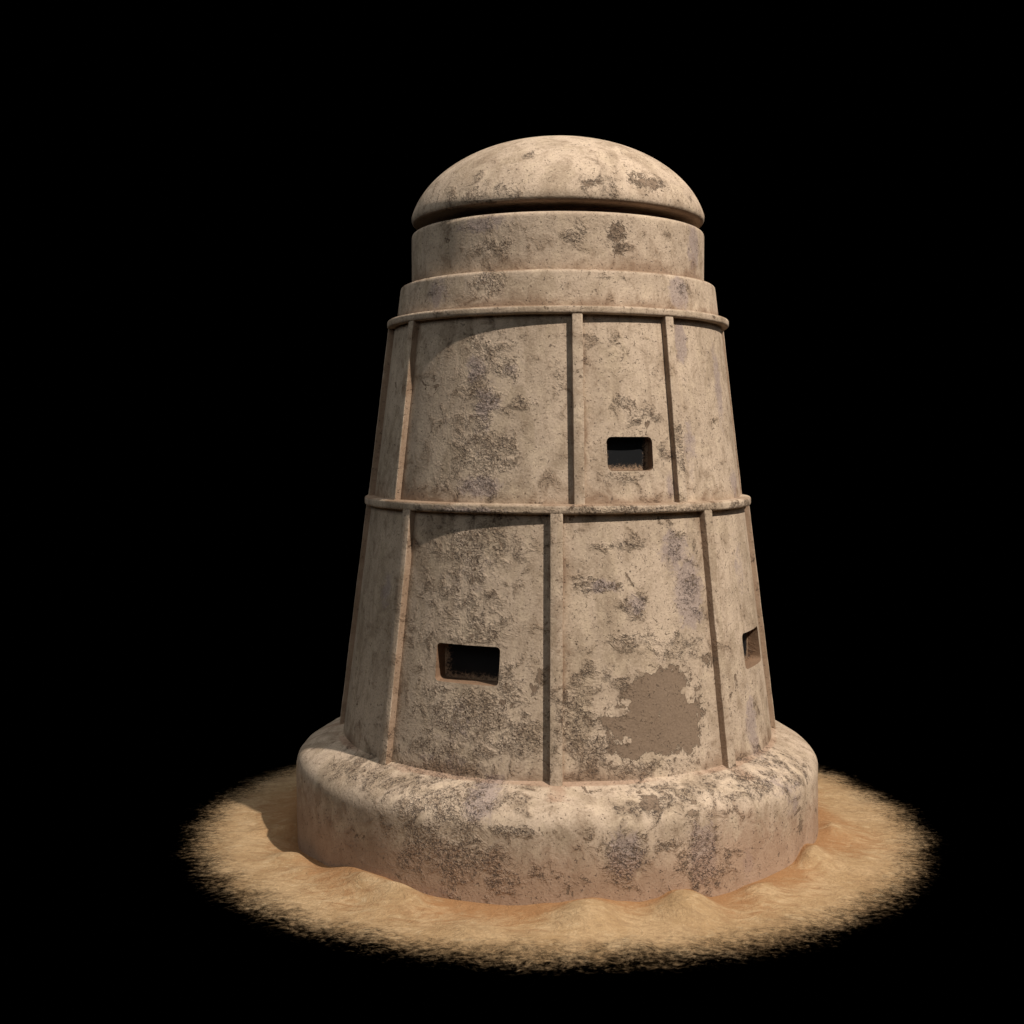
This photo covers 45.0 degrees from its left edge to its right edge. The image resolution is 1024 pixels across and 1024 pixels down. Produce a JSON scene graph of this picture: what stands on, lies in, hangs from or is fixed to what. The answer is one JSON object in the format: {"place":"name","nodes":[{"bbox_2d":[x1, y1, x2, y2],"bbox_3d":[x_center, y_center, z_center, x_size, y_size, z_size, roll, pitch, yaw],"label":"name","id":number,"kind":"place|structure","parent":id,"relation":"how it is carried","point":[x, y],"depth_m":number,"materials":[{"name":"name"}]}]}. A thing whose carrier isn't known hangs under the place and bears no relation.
{"place":"outdoors","nodes":[
{"label":"outdoors","id":0,"kind":"place"},
{"bbox_2d":[0,0,1023,1023],"label":"sky","id":1,"kind":"structure","parent":0,"point":[207,207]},
{"bbox_2d":[197,768,919,963],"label":"ground","id":2,"kind":"structure","parent":0,"point":[848,856],"depth_m":13.18,"materials":[{"name":"beige sand"}]},
{"bbox_2d":[296,135,817,945],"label":"tower","id":3,"kind":"structure","parent":2,"relation":"on","point":[558,687],"depth_m":13.90,"materials":[{"name":"stone"}]},
{"bbox_2d":[445,643,499,681],"bbox_3d":[-0.404,1.684,13.983,0.786,0.421,0.028,2,4,25],"label":"window","id":4,"kind":"structure","parent":3,"relation":"in","point":[461,661],"depth_m":13.99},
{"bbox_2d":[607,437,647,469],"bbox_3d":[1.276,-0.660,13.978,0.556,0.376,0.028,-1,4,-19],"label":"window","id":5,"kind":"structure","parent":3,"relation":"in","point":[623,453],"depth_m":13.97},
{"bbox_2d":[742,632,747,659],"bbox_3d":[2.768,1.639,15.080,0.028,0.421,0.736,2,4,25],"label":"window","id":6,"kind":"structure","parent":3,"relation":"in","point":[745,635],"depth_m":15.32,"materials":[{"name":"black"}]}
]}

